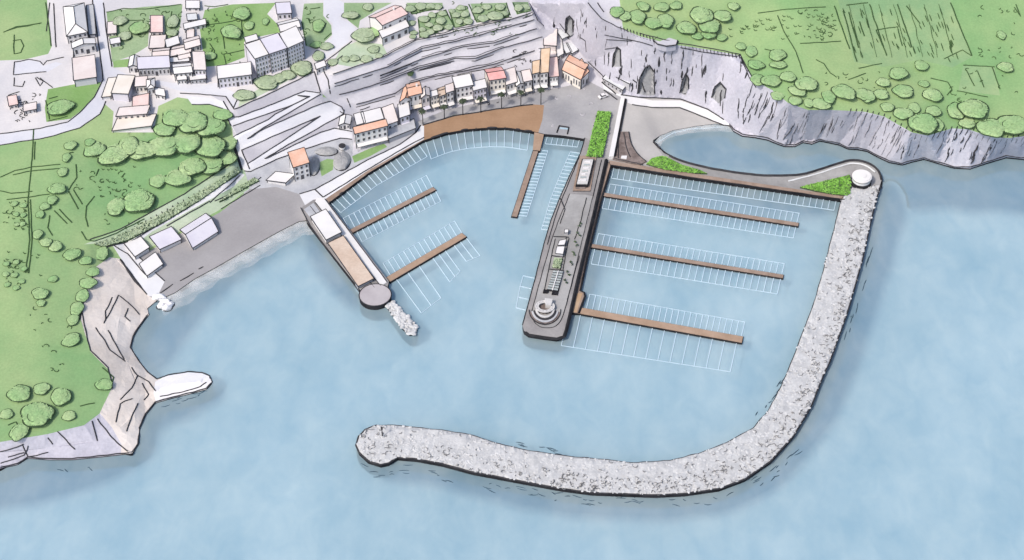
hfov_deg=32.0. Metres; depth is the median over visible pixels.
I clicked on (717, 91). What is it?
cave
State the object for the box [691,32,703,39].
tree
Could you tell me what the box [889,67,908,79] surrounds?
tree
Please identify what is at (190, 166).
tree
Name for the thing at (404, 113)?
waterfront house
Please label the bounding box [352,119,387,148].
waterfront house
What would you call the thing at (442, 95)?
waterfront house
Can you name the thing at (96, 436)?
shore rock
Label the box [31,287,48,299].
tree
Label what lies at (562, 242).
kiosk
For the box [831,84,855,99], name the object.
tree
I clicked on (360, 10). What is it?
garden
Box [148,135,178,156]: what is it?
tree
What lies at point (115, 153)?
tree
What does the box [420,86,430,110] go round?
waterfront house
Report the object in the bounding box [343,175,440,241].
pontoon
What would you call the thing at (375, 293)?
mole
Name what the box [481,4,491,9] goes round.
tree
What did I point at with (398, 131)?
quay shed
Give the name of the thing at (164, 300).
boulder
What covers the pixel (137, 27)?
tree
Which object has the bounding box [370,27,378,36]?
tree
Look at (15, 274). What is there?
tree
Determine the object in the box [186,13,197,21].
town house
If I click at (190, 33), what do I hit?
town house
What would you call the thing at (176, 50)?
town house
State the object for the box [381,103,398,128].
waterfront house
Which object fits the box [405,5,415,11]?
tree
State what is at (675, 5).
tree
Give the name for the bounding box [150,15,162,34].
town house
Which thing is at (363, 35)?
tree
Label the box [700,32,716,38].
tree
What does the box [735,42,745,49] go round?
tree
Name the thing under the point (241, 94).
bush
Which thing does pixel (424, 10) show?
orchard plot
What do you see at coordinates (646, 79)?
cave
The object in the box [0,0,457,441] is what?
grass
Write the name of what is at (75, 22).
town hall
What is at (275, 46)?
apartment block
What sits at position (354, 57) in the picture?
bush
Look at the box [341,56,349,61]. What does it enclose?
bush
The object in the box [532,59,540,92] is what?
waterfront house
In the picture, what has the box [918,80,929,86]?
tree
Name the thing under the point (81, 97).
lawn
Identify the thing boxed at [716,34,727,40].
tree
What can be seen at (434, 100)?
waterfront house
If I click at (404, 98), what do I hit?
waterfront house
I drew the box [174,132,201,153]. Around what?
tree
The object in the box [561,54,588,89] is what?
harbour hall
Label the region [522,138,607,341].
central pier
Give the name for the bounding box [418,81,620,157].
plaza
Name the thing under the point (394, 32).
villa
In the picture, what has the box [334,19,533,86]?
retaining wall
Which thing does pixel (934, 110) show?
tree
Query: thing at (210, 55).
tree
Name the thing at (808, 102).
tree
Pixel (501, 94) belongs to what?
palm tree
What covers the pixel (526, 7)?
tree
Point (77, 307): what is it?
tree
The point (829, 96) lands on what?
tree
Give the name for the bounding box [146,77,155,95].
town house
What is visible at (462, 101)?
palm tree
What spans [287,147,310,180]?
roadside house
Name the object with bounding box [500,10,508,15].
tree
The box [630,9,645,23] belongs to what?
tree
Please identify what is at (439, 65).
retaining wall
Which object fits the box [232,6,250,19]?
tree
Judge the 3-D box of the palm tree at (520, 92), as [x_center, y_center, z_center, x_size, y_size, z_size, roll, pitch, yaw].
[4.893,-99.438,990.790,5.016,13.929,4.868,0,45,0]
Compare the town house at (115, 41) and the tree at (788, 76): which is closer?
the tree at (788, 76)
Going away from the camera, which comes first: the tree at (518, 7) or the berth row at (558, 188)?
the berth row at (558, 188)
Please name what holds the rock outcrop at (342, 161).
on the paving at (265, 172)
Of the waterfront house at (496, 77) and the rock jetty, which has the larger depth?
the waterfront house at (496, 77)
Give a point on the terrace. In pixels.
(347, 102)
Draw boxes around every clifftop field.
[620,0,1023,137]
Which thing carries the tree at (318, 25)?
on the garden at (311, 35)
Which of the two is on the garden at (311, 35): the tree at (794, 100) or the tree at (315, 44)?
the tree at (315, 44)
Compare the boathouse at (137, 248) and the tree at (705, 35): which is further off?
the tree at (705, 35)
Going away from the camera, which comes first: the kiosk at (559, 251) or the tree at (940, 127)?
the kiosk at (559, 251)
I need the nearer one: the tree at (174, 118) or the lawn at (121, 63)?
the tree at (174, 118)
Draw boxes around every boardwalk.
[572,163,611,314]
[609,161,844,201]
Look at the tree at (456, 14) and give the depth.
1009.77 m
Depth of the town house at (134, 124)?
951.35 m
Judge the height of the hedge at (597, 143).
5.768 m
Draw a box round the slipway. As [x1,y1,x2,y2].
[613,132,645,164]
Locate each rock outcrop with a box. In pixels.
[309,156,319,175]
[315,147,337,155]
[333,151,350,170]
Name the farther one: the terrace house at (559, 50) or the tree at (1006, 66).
the terrace house at (559, 50)
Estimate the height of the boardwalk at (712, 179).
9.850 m
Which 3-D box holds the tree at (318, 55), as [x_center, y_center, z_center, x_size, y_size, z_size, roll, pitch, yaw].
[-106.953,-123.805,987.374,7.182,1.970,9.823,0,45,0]
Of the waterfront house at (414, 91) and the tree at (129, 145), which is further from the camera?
the waterfront house at (414, 91)
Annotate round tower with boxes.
[851,169,871,188]
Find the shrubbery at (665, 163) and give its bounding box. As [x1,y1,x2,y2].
[646,156,706,173]
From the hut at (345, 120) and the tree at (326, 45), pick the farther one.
the tree at (326, 45)
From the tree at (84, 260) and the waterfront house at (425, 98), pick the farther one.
the waterfront house at (425, 98)
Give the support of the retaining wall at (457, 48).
on the terrace
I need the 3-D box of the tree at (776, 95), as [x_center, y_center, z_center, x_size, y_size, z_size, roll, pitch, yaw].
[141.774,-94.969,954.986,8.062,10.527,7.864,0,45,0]
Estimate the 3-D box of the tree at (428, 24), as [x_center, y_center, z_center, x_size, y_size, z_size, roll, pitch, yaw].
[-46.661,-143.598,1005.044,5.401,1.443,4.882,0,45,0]
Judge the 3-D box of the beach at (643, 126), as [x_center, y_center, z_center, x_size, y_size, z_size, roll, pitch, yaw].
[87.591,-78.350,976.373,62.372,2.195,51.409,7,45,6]
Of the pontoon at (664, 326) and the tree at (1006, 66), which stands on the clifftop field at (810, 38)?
the tree at (1006, 66)
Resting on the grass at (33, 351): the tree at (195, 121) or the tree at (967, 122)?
the tree at (195, 121)
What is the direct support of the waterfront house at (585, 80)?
on the terrace
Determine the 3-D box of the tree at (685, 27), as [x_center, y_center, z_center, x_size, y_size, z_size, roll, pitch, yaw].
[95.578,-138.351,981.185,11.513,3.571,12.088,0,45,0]
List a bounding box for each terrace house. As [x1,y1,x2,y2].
[543,28,557,50]
[550,51,559,63]
[556,42,563,59]
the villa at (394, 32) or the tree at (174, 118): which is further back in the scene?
the villa at (394, 32)
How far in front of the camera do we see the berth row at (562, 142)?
973.68 m
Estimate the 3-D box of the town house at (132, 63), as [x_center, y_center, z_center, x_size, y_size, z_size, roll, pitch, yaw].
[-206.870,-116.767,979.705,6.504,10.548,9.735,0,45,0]
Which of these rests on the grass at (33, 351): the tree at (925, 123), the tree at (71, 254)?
the tree at (71, 254)
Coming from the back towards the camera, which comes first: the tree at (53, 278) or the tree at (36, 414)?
the tree at (53, 278)
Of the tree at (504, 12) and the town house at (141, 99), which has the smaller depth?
the town house at (141, 99)
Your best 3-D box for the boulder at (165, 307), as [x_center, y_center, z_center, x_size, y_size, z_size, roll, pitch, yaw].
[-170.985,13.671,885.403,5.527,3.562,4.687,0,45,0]
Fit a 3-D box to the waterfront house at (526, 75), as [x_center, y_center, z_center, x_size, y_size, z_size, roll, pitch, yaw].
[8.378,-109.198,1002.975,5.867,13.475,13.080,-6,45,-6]
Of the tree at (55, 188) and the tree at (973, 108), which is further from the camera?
the tree at (973, 108)
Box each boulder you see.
[152,293,165,301]
[156,302,163,309]
[160,298,169,304]
[162,304,172,311]
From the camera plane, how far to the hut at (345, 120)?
972.24 m
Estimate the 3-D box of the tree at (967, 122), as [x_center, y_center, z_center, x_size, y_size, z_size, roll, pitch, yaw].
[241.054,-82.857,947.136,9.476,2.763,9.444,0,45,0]
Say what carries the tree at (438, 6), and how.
on the orchard plot at (424, 10)
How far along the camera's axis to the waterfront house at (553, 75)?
1002.62 m
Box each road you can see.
[0,0,355,171]
[186,91,351,170]
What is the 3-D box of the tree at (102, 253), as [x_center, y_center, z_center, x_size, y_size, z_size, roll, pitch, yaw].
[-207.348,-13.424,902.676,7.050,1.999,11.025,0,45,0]
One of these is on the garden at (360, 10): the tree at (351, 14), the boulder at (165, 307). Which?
the tree at (351, 14)
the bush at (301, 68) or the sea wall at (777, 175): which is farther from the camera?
the bush at (301, 68)
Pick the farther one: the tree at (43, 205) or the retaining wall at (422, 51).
the retaining wall at (422, 51)
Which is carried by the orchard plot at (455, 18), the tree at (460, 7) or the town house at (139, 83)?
the tree at (460, 7)
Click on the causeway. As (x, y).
(845, 170)
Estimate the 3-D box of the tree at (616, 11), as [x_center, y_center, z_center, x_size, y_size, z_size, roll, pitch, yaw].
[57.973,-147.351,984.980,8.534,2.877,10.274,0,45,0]
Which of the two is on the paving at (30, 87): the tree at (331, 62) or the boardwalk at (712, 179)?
the tree at (331, 62)
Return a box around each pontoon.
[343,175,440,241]
[383,221,479,312]
[511,150,547,218]
[561,294,744,371]
[591,233,784,293]
[602,184,798,237]
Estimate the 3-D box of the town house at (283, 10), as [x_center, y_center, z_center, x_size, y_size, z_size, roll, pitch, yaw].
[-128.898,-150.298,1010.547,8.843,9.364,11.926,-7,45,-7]
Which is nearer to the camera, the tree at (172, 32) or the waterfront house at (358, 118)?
the waterfront house at (358, 118)
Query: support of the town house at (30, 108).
on the paving at (30, 87)
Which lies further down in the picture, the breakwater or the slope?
the breakwater
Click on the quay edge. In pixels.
(339, 192)
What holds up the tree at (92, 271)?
on the grass at (33, 351)
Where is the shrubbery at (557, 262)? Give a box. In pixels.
[552,257,561,268]
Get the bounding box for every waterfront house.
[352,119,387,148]
[353,111,365,125]
[360,107,383,123]
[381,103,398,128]
[397,102,410,124]
[399,83,412,110]
[405,81,422,113]
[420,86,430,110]
[429,89,440,109]
[436,86,447,107]
[444,82,454,106]
[452,73,473,102]
[472,78,487,103]
[483,66,506,95]
[504,66,517,96]
[515,71,524,96]
[520,69,532,93]
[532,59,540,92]
[539,47,550,88]
[548,56,559,89]
[579,58,589,88]
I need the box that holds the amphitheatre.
[529,298,560,324]
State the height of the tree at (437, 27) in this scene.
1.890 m
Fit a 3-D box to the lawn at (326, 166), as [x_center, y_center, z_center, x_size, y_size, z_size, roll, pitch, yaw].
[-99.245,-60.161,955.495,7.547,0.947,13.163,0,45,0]
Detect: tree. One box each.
[0,408,13,418]
[2,261,9,265]
[2,272,9,276]
[4,282,10,286]
[6,384,30,401]
[9,423,29,441]
[10,272,18,276]
[12,285,19,289]
[19,203,26,207]
[20,402,55,426]
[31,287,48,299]
[33,229,43,238]
[33,382,50,394]
[35,210,44,217]
[36,299,44,306]
[39,202,49,209]
[39,238,52,246]
[47,99,75,114]
[47,183,66,193]
[47,195,57,204]
[47,275,57,281]
[48,240,62,251]
[50,388,71,405]
[57,167,67,176]
[61,332,80,346]
[61,410,75,420]
[62,153,70,161]
[62,248,81,260]
[64,141,77,149]
[66,314,78,325]
[70,301,84,314]
[75,288,89,301]
[78,256,92,264]
[79,277,97,288]
[83,142,106,156]
[85,138,95,145]
[85,267,99,276]
[94,378,112,389]
[96,246,108,260]
[97,143,130,164]
[107,197,125,215]
[113,16,127,24]
[117,31,131,40]
[118,136,138,154]
[123,188,155,212]
[128,21,149,33]
[128,140,155,159]
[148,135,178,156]
[149,174,165,187]
[152,122,175,135]
[162,109,189,126]
[164,170,191,185]
[165,29,177,35]
[166,14,178,27]
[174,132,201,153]
[177,111,207,132]
[178,158,206,175]
[194,135,226,157]
[196,117,226,136]
[201,156,223,173]
[205,52,216,59]
[212,108,232,119]
[218,151,237,164]
[220,24,241,38]
[223,134,237,150]
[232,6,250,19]
[243,21,253,29]
[262,18,269,24]
[310,41,320,47]
[312,19,324,31]
[312,50,324,60]
[319,42,333,49]
[327,58,337,65]
[341,11,358,18]
[350,27,375,42]
[362,3,372,10]
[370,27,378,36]
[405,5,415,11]
[414,2,426,9]
[418,15,429,21]
[418,108,426,123]
[419,26,425,31]
[419,30,428,37]
[424,22,433,26]
[426,3,435,8]
[426,29,434,34]
[428,12,435,17]
[432,24,442,30]
[434,4,442,9]
[435,17,445,23]
[438,10,446,15]
[439,104,447,118]
[444,24,453,29]
[451,12,460,16]
[455,18,462,24]
[456,5,465,9]
[458,98,465,114]
[461,11,468,16]
[463,18,472,23]
[472,6,483,12]
[476,97,484,112]
[477,14,488,21]
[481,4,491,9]
[486,11,503,19]
[494,4,505,9]
[497,92,504,107]
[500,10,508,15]
[514,4,522,11]
[517,90,524,105]
[521,3,530,9]
[537,87,544,104]
[609,6,624,17]
[619,10,631,20]
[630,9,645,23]
[636,1,649,10]
[644,17,662,28]
[653,2,669,11]
[657,13,673,27]
[669,1,681,8]
[676,21,696,33]
[689,6,713,23]
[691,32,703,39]
[698,18,720,32]
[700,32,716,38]
[714,10,731,21]
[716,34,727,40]
[727,2,739,9]
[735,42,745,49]
[745,46,757,56]
[748,60,765,69]
[750,74,762,85]
[760,75,781,86]
[769,49,786,60]
[769,61,786,68]
[770,91,784,105]
[779,71,796,81]
[788,85,805,95]
[788,96,802,105]
[794,76,817,90]
[803,98,812,107]
[812,98,831,109]
[821,90,835,103]
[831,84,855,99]
[856,88,868,100]
[862,89,875,102]
[873,89,888,98]
[875,77,889,86]
[880,102,894,111]
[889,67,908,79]
[891,84,913,97]
[893,108,913,119]
[907,113,938,134]
[908,102,920,113]
[915,60,929,70]
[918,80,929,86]
[922,89,942,101]
[925,105,941,116]
[934,118,943,131]
[947,102,964,118]
[957,98,988,118]
[958,117,974,128]
[975,118,1004,137]
[996,62,1013,71]
[997,31,1006,39]
[997,115,1023,134]
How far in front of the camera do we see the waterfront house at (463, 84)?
990.61 m
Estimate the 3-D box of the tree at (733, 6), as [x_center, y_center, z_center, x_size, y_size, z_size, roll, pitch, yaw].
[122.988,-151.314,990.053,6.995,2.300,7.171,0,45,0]
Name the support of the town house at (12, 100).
on the paving at (30, 87)
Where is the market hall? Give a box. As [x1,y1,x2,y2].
[72,54,97,86]
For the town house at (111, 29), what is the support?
on the paving at (30, 87)
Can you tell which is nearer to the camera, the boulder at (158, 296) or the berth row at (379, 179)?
the boulder at (158, 296)
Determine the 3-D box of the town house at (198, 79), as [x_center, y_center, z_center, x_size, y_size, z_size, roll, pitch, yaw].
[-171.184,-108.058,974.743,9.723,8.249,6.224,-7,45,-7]
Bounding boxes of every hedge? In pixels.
[95,167,240,246]
[219,177,258,202]
[586,111,610,157]
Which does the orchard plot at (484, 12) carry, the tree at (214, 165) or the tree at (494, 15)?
the tree at (494, 15)
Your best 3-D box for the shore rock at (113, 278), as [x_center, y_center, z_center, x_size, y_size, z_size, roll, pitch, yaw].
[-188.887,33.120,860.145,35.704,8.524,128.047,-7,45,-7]
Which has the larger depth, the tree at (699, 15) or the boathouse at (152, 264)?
the tree at (699, 15)
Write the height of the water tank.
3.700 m
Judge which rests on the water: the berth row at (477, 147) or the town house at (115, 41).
the berth row at (477, 147)
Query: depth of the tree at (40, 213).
908.66 m
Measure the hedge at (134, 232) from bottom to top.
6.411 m
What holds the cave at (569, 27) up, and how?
on the cliff
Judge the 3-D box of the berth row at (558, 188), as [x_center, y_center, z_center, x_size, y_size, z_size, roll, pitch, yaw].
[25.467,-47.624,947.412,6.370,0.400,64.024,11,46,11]
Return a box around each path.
[86,82,723,280]
[113,83,728,295]
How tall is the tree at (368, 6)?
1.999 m
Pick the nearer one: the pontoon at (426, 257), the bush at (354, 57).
the pontoon at (426, 257)
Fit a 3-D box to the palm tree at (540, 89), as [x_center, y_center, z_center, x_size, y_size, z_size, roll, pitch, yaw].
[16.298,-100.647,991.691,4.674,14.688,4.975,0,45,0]
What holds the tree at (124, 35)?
on the garden at (134, 44)
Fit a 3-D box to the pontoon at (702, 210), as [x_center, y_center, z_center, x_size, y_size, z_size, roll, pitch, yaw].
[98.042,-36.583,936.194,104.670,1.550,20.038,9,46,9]
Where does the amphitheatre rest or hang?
on the central pier
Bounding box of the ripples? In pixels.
[58,247,872,505]
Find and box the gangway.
[533,132,543,152]
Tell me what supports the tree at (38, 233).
on the grass at (33, 351)
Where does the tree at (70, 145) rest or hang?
on the grass at (33, 351)
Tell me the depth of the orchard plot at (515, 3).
1021.53 m
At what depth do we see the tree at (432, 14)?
1009.04 m
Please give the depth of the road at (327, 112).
965.73 m
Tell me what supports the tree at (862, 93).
on the clifftop field at (810, 38)
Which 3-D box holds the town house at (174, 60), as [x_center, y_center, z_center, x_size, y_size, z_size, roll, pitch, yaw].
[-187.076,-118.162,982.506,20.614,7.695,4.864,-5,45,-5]
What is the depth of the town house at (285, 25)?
999.04 m
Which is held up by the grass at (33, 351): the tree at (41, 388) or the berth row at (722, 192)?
the tree at (41, 388)
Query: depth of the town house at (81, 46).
982.80 m
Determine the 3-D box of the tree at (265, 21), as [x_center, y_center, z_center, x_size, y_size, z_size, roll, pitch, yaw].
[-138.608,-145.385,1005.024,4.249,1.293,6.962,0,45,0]
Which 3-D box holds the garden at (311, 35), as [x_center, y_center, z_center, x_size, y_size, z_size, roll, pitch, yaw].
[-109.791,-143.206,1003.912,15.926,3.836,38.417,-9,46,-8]
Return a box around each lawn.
[45,82,100,121]
[113,59,128,67]
[320,159,332,175]
[352,144,386,162]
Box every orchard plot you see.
[406,1,531,37]
[419,13,451,36]
[451,6,470,26]
[471,3,507,22]
[512,2,530,14]
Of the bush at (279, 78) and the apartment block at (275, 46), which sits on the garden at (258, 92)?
the bush at (279, 78)
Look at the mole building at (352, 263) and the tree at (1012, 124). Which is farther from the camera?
the tree at (1012, 124)
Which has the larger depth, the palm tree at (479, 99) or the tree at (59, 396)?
the palm tree at (479, 99)
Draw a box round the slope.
[211,72,351,171]
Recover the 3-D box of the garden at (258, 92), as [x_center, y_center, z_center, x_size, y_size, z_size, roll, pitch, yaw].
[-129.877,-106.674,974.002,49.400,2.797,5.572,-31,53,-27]
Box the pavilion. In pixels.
[573,156,596,191]
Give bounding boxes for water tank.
[339,143,345,150]
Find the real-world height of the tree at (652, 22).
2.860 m
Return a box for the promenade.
[299,125,423,204]
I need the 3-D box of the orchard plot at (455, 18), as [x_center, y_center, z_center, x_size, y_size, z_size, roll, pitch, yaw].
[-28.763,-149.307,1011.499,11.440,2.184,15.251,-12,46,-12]
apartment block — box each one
[244,39,270,77]
[260,33,288,72]
[279,25,304,66]
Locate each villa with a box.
[368,5,408,29]
[378,20,409,45]
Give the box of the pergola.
[547,270,562,292]
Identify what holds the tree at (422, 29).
on the orchard plot at (432, 20)
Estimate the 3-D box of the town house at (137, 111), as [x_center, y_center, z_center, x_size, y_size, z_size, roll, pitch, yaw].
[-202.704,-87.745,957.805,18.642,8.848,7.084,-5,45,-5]
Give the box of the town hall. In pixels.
[63,2,88,43]
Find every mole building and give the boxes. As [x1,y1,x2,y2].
[310,209,341,243]
[327,235,373,289]
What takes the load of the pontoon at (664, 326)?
on the water
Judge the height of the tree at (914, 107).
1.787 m
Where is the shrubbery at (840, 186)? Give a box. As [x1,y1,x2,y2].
[800,174,851,195]
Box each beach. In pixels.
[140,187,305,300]
[621,102,717,163]
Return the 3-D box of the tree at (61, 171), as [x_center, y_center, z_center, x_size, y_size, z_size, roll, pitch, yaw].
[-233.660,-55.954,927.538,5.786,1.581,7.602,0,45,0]
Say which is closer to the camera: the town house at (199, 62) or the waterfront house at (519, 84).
the town house at (199, 62)
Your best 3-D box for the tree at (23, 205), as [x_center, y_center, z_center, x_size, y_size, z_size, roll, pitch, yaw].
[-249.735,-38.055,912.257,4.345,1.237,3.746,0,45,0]
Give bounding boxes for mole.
[300,197,391,309]
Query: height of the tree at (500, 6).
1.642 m
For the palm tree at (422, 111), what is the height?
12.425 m
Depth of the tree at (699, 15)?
983.91 m
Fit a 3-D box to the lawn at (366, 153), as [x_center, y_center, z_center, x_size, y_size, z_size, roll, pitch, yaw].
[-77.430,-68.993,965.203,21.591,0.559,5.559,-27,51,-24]
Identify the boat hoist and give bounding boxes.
[556,125,568,133]
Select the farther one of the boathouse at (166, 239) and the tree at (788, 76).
the tree at (788, 76)
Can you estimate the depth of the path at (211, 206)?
930.00 m
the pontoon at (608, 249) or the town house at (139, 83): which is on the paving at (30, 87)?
the town house at (139, 83)
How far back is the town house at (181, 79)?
969.81 m
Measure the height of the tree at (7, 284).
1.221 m
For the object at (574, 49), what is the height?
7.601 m
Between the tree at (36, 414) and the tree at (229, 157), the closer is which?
the tree at (36, 414)
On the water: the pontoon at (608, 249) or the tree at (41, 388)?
the pontoon at (608, 249)
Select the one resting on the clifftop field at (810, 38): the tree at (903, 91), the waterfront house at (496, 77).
the tree at (903, 91)
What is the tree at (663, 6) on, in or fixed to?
on the clifftop field at (810, 38)
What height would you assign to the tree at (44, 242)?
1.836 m
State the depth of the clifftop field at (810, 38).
976.42 m
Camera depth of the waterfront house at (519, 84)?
996.33 m
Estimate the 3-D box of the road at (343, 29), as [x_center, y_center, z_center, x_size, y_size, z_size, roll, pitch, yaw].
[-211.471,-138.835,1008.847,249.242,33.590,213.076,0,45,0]
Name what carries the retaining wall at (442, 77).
on the terrace
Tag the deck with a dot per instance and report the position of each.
(527, 117)
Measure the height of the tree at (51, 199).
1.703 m
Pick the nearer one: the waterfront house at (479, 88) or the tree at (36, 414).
the tree at (36, 414)
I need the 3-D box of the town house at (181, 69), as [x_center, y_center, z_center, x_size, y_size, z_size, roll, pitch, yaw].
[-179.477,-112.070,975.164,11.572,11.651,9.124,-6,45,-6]
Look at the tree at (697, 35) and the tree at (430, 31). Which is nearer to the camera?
the tree at (697, 35)
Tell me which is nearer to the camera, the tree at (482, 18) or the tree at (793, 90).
the tree at (793, 90)
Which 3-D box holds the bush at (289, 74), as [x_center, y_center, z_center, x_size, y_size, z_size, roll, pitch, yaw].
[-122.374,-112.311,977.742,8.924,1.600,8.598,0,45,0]
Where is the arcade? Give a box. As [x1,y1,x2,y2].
[86,4,95,37]
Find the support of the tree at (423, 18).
on the orchard plot at (432, 20)
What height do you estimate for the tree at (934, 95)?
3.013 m
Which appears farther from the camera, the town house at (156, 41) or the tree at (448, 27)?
the tree at (448, 27)
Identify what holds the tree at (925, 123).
on the clifftop field at (810, 38)
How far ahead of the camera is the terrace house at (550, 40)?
1017.76 m
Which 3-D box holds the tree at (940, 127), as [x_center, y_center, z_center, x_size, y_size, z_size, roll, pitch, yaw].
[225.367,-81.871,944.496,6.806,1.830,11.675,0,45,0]
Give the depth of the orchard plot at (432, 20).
1007.11 m
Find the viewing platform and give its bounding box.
[653,36,677,51]
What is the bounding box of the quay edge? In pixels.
[326,139,423,201]
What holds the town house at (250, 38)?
on the paving at (30, 87)
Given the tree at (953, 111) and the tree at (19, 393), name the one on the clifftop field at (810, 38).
the tree at (953, 111)
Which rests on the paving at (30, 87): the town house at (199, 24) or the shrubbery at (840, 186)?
the town house at (199, 24)
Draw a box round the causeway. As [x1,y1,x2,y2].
[606,140,880,191]
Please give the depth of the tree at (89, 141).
942.09 m
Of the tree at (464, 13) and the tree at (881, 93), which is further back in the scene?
the tree at (464, 13)
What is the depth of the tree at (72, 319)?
866.03 m
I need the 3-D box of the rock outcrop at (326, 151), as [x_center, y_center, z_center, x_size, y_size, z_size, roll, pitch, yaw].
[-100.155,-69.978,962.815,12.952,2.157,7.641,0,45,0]
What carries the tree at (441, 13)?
on the orchard plot at (432, 20)
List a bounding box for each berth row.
[331,145,426,212]
[425,130,529,158]
[516,275,532,309]
[541,151,579,229]
[545,138,578,146]
[611,168,835,209]
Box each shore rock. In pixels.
[0,259,212,467]
[81,257,158,453]
[154,372,211,401]
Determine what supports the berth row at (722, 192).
on the water
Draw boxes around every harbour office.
[602,75,624,93]
[616,77,630,90]
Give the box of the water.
[0,124,1023,559]
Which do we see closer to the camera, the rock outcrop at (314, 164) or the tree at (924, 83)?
the rock outcrop at (314, 164)
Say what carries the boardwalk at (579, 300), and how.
in the water
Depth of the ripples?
813.17 m
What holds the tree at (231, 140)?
on the grass at (33, 351)
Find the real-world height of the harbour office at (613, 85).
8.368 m
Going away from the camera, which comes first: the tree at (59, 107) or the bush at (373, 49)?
the tree at (59, 107)
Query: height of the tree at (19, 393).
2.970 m
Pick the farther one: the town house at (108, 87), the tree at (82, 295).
the town house at (108, 87)
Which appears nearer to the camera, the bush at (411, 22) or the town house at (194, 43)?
the town house at (194, 43)
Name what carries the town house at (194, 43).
on the paving at (30, 87)
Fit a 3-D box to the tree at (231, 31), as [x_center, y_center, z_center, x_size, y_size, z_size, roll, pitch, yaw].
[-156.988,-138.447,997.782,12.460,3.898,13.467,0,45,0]
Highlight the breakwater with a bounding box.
[355,184,881,497]
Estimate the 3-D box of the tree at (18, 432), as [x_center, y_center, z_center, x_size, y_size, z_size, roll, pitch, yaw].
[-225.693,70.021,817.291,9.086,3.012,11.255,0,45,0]
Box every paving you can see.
[0,0,533,132]
[244,97,421,193]
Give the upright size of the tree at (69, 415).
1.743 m
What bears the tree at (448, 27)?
on the orchard plot at (424, 10)
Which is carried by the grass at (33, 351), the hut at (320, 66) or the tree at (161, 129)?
the tree at (161, 129)
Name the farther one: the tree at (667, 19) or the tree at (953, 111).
the tree at (667, 19)
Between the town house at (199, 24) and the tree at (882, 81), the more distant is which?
the town house at (199, 24)
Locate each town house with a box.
[7,94,18,109]
[23,101,36,114]
[71,37,96,56]
[101,77,115,99]
[107,21,116,36]
[109,37,120,47]
[111,74,134,101]
[111,113,156,132]
[115,105,150,118]
[128,54,139,72]
[132,93,149,105]
[134,75,147,92]
[136,55,170,75]
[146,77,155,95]
[148,34,166,50]
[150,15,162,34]
[152,47,170,55]
[154,87,165,99]
[164,35,179,47]
[170,44,191,56]
[170,57,189,65]
[171,62,192,80]
[176,75,187,84]
[177,51,190,60]
[183,18,206,32]
[183,35,200,50]
[185,0,199,10]
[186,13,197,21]
[186,28,194,37]
[189,73,206,83]
[192,51,206,79]
[216,61,252,88]
[244,33,258,42]
[275,1,291,19]
[276,18,300,31]
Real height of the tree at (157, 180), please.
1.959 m
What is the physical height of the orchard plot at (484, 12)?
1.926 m
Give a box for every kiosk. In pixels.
[555,246,564,256]
[558,239,566,245]
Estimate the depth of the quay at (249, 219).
922.05 m
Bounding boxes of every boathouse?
[124,236,149,259]
[139,252,163,277]
[149,226,181,252]
[179,213,218,249]
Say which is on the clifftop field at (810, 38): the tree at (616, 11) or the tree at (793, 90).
the tree at (793, 90)
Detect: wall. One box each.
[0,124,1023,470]
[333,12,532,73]
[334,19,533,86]
[339,37,541,94]
[356,50,534,106]
[380,28,536,78]
[609,97,626,158]
[612,89,713,113]
[653,141,882,187]
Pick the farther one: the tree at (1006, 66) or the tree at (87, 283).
the tree at (1006, 66)
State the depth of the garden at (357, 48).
990.24 m
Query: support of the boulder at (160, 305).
in the water
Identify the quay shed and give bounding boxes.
[388,118,415,142]
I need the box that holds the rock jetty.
[385,300,418,335]
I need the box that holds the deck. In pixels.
[422,104,543,139]
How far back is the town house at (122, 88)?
963.69 m
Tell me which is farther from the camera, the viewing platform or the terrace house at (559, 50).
the terrace house at (559, 50)
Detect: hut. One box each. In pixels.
[266,171,293,185]
[314,60,326,75]
[338,114,351,128]
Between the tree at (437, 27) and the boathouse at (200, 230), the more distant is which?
the tree at (437, 27)
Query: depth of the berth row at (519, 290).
893.61 m
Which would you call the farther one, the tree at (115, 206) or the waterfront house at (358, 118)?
the waterfront house at (358, 118)
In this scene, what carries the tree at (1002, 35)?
on the clifftop field at (810, 38)
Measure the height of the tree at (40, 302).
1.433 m
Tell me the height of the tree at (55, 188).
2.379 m
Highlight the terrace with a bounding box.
[316,0,622,154]
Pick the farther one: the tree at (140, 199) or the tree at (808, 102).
the tree at (808, 102)
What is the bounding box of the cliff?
[529,0,1023,167]
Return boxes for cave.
[566,17,572,35]
[613,48,620,66]
[638,67,653,95]
[680,75,687,95]
[712,83,724,103]
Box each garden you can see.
[106,4,330,63]
[200,3,279,66]
[238,72,296,106]
[302,3,331,48]
[336,41,385,66]
[344,3,390,27]
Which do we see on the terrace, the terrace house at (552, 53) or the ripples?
the terrace house at (552, 53)
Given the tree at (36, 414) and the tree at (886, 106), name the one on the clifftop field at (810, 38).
the tree at (886, 106)
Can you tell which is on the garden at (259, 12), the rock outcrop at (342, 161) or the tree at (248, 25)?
the tree at (248, 25)
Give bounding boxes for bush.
[232,89,255,100]
[252,75,277,89]
[273,73,284,82]
[281,70,295,79]
[290,61,311,75]
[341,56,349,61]
[350,55,359,60]
[360,55,372,62]
[367,45,379,52]
[408,20,415,25]
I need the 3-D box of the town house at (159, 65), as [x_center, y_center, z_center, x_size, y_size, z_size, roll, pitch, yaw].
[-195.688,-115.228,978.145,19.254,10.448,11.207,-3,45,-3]
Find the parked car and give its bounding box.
[598,93,608,98]

